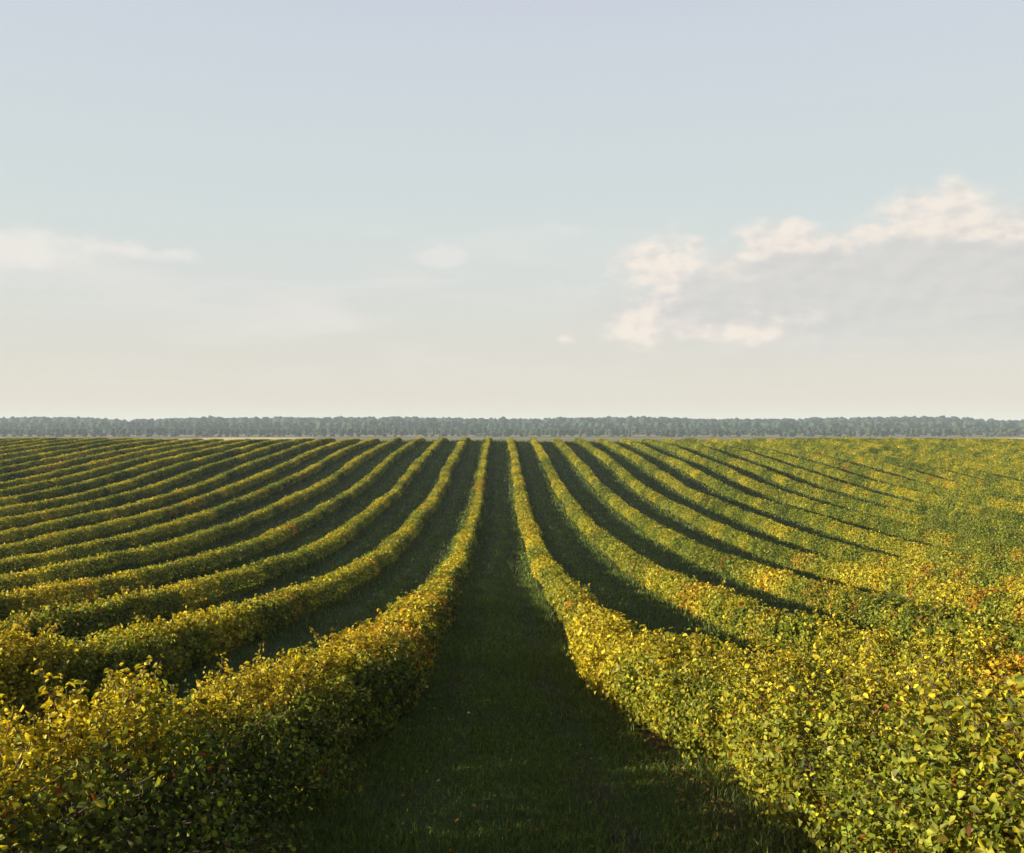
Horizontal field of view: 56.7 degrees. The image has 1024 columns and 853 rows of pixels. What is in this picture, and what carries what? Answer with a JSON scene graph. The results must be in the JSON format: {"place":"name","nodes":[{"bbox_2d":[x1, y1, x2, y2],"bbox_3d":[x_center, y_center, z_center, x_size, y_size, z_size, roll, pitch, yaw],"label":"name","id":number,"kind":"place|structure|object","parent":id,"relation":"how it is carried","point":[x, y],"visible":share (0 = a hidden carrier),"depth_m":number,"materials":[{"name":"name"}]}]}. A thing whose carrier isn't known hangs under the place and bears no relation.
{"place":"outdoors","nodes":[
{"label":"outdoors","id":0,"kind":"place"},
{"bbox_2d":[0,432,1023,852],"bbox_3d":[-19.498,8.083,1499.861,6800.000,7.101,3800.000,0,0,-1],"label":"ground","id":1,"kind":"structure","parent":0,"point":[450,818],"depth_m":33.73,"materials":[{"name":"green plant"}]},
{"bbox_2d":[0,437,26,442],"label":"bush row","id":2,"kind":"object","parent":1,"relation":"on","point":[10,438],"visible":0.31,"depth_m":166.15,"materials":[{"name":"green plant"}]},
{"bbox_2d":[0,437,45,443],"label":"bush row","id":3,"kind":"object","parent":1,"relation":"on","point":[12,440],"visible":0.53,"depth_m":160.09,"materials":[{"name":"green plant"}]},
{"bbox_2d":[0,437,66,446],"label":"bush row","id":4,"kind":"object","parent":1,"relation":"on","point":[20,442],"visible":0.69,"depth_m":155.66,"materials":[{"name":"green plant"}]},
{"bbox_2d":[0,437,89,449],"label":"bush row","id":5,"kind":"object","parent":1,"relation":"on","point":[34,443],"visible":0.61,"depth_m":151.59,"materials":[{"name":"green plant"}]},
{"bbox_2d":[0,437,110,453],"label":"bush row","id":6,"kind":"object","parent":1,"relation":"on","point":[19,449],"visible":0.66,"depth_m":145.04,"materials":[{"name":"green plant"}]},
{"bbox_2d":[0,438,137,460],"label":"bush row","id":7,"kind":"object","parent":1,"relation":"on","point":[39,450],"visible":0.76,"depth_m":139.28,"materials":[{"name":"green plant"}]},
{"bbox_2d":[0,438,161,466],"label":"bush row","id":8,"kind":"object","parent":1,"relation":"on","point":[20,460],"visible":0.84,"depth_m":132.71,"materials":[{"name":"green plant"}]},
{"bbox_2d":[0,438,178,473],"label":"bush row","id":9,"kind":"object","parent":1,"relation":"on","point":[36,463],"visible":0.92,"depth_m":129.02,"materials":[{"name":"green plant"}]},
{"bbox_2d":[0,438,202,481],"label":"bush row","id":10,"kind":"object","parent":1,"relation":"on","point":[22,473],"visible":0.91,"depth_m":121.02,"materials":[{"name":"green plant"}]},
{"bbox_2d":[0,439,223,488],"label":"bush row","id":11,"kind":"object","parent":1,"relation":"on","point":[62,472],"visible":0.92,"depth_m":116.18,"materials":[{"name":"green plant"}]},
{"bbox_2d":[0,439,249,497],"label":"bush row","id":12,"kind":"object","parent":1,"relation":"on","point":[34,486],"visible":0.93,"depth_m":107.75,"materials":[{"name":"green plant"}]},
{"bbox_2d":[0,438,272,506],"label":"bush row","id":13,"kind":"object","parent":1,"relation":"on","point":[82,485],"visible":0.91,"depth_m":102.43,"materials":[{"name":"green plant"}]},
{"bbox_2d":[0,438,290,517],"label":"bush row","id":14,"kind":"object","parent":1,"relation":"on","point":[18,509],"visible":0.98,"depth_m":94.56,"materials":[{"name":"green plant"}]},
{"bbox_2d":[0,438,315,531],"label":"bush row","id":15,"kind":"object","parent":1,"relation":"on","point":[53,513],"visible":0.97,"depth_m":85.97,"materials":[{"name":"green plant"}]},
{"bbox_2d":[0,437,335,543],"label":"bush row","id":16,"kind":"object","parent":1,"relation":"on","point":[13,534],"visible":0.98,"depth_m":77.79,"materials":[{"name":"green plant"}]},
{"bbox_2d":[0,438,360,558],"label":"bush row","id":17,"kind":"object","parent":1,"relation":"on","point":[43,543],"visible":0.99,"depth_m":68.78,"materials":[{"name":"green plant"}]},
{"bbox_2d":[0,438,379,576],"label":"bush row","id":18,"kind":"object","parent":1,"relation":"on","point":[128,540],"visible":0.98,"depth_m":60.57,"materials":[{"name":"green plant"}]},
{"bbox_2d":[0,437,401,593],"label":"bush row","id":19,"kind":"object","parent":1,"relation":"on","point":[108,562],"visible":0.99,"depth_m":50.00,"materials":[{"name":"green plant"}]},
{"bbox_2d":[0,437,425,621],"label":"bush row","id":20,"kind":"object","parent":1,"relation":"on","point":[155,575],"visible":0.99,"depth_m":40.12,"materials":[{"name":"green plant"}]},
{"bbox_2d":[0,437,448,643],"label":"bush row","id":21,"kind":"object","parent":1,"relation":"on","point":[82,619],"visible":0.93,"depth_m":29.85,"materials":[{"name":"green plant"}]},
{"bbox_2d":[0,437,470,726],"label":"bush row","id":22,"kind":"object","parent":1,"relation":"on","point":[184,641],"visible":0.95,"depth_m":16.67,"materials":[{"name":"green plant"}]},
{"bbox_2d":[0,437,492,852],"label":"bush row","id":23,"kind":"object","parent":1,"relation":"on","point":[242,742],"visible":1,"depth_m":5.52,"materials":[{"name":"green plant"}]},
{"bbox_2d":[0,415,1023,436],"bbox_3d":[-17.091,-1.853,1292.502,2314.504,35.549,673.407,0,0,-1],"label":"forest","id":24,"kind":"object","parent":1,"relation":"on","point":[560,426],"visible":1,"depth_m":1261.68,"materials":[{"name":"green plant"}]},
{"bbox_2d":[507,438,1023,852],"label":"bush row","id":25,"kind":"object","parent":1,"relation":"on","point":[859,775],"visible":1,"depth_m":5.75,"materials":[{"name":"green plant"}]},
{"bbox_2d":[530,437,1023,726],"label":"bush row","id":26,"kind":"object","parent":1,"relation":"on","point":[727,609],"visible":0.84,"depth_m":17.66,"materials":[{"name":"green plant"}]},
{"bbox_2d":[552,438,1023,655],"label":"bush row","id":27,"kind":"object","parent":1,"relation":"on","point":[877,608],"visible":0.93,"depth_m":28.38,"materials":[{"name":"green plant"}]},
{"bbox_2d":[573,438,1023,625],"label":"bush row","id":28,"kind":"object","parent":1,"relation":"on","point":[1001,602],"visible":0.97,"depth_m":37.16,"materials":[{"name":"green plant"}]},
{"bbox_2d":[595,439,1023,596],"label":"bush row","id":29,"kind":"object","parent":1,"relation":"on","point":[850,553],"visible":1,"depth_m":49.55,"materials":[{"name":"green plant"}]},
{"bbox_2d":[619,438,1023,575],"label":"bush row","id":30,"kind":"object","parent":1,"relation":"on","point":[892,545],"visible":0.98,"depth_m":57.15,"materials":[{"name":"green plant"}]},
{"bbox_2d":[637,438,1023,563],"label":"bush row","id":31,"kind":"object","parent":1,"relation":"on","point":[890,526],"visible":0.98,"depth_m":65.80,"materials":[{"name":"green plant"}]},
{"bbox_2d":[662,438,1023,548],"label":"bush row","id":32,"kind":"object","parent":1,"relation":"on","point":[990,533],"visible":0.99,"depth_m":74.90,"materials":[{"name":"green plant"}]},
{"bbox_2d":[681,438,1023,532],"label":"bush row","id":33,"kind":"object","parent":1,"relation":"on","point":[945,513],"visible":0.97,"depth_m":85.60,"materials":[{"name":"green plant"}]},
{"bbox_2d":[706,438,1023,521],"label":"bush row","id":34,"kind":"object","parent":1,"relation":"on","point":[950,503],"visible":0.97,"depth_m":91.82,"materials":[{"name":"green plant"}]},
{"bbox_2d":[730,438,1023,513],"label":"bush row","id":35,"kind":"object","parent":1,"relation":"on","point":[975,498],"visible":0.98,"depth_m":98.42,"materials":[{"name":"green plant"}]},
{"bbox_2d":[751,437,1023,503],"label":"bush row","id":36,"kind":"object","parent":1,"relation":"on","point":[925,477],"visible":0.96,"depth_m":107.86,"materials":[{"name":"green plant"}]},
{"bbox_2d":[775,438,1023,495],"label":"bush row","id":37,"kind":"object","parent":1,"relation":"on","point":[949,475],"visible":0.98,"depth_m":111.81,"materials":[{"name":"green plant"}]},
{"bbox_2d":[793,438,1023,487],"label":"bush row","id":38,"kind":"object","parent":1,"relation":"on","point":[973,472],"visible":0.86,"depth_m":117.28,"materials":[{"name":"green plant"}]},
{"bbox_2d":[816,437,1023,480],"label":"bush row","id":39,"kind":"object","parent":1,"relation":"on","point":[993,469],"visible":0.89,"depth_m":122.65,"materials":[{"name":"green plant"}]},
{"bbox_2d":[839,437,1023,471],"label":"bush row","id":40,"kind":"object","parent":1,"relation":"on","point":[937,452],"visible":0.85,"depth_m":130.80,"materials":[{"name":"green plant"}]},
{"bbox_2d":[866,438,1023,465],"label":"bush row","id":41,"kind":"object","parent":1,"relation":"on","point":[979,454],"visible":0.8,"depth_m":134.55,"materials":[{"name":"green plant"}]},
{"bbox_2d":[883,437,1023,460],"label":"bush row","id":42,"kind":"object","parent":1,"relation":"on","point":[1010,455],"visible":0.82,"depth_m":139.63,"materials":[{"name":"green plant"}]},
{"bbox_2d":[904,437,1023,454],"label":"bush row","id":43,"kind":"object","parent":1,"relation":"on","point":[1001,449],"visible":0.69,"depth_m":147.29,"materials":[{"name":"green plant"}]},
{"bbox_2d":[924,437,1023,449],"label":"bush row","id":44,"kind":"object","parent":1,"relation":"on","point":[984,444],"visible":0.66,"depth_m":153.19,"materials":[{"name":"green plant"}]},
{"bbox_2d":[948,437,1023,446],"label":"bush row","id":45,"kind":"object","parent":1,"relation":"on","point":[998,442],"visible":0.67,"depth_m":157.13,"materials":[{"name":"green plant"}]},
{"bbox_2d":[969,437,1023,443],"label":"bush row","id":46,"kind":"object","parent":1,"relation":"on","point":[1012,441],"visible":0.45,"depth_m":161.32,"materials":[{"name":"green plant"}]},
{"bbox_2d":[995,438,1023,440],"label":"bush row","id":47,"kind":"object","parent":1,"relation":"on","point":[1012,439],"visible":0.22,"depth_m":166.27,"materials":[{"name":"green plant"}]},
{"bbox_2d":[0,0,1023,421],"label":"sky","id":48,"kind":"structure","parent":0,"point":[486,209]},
{"bbox_2d":[239,646,808,852],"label":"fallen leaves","id":49,"kind":"object","parent":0,"point":[685,800],"visible":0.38,"depth_m":7.42,"materials":[{"name":"green plant"}]}
]}

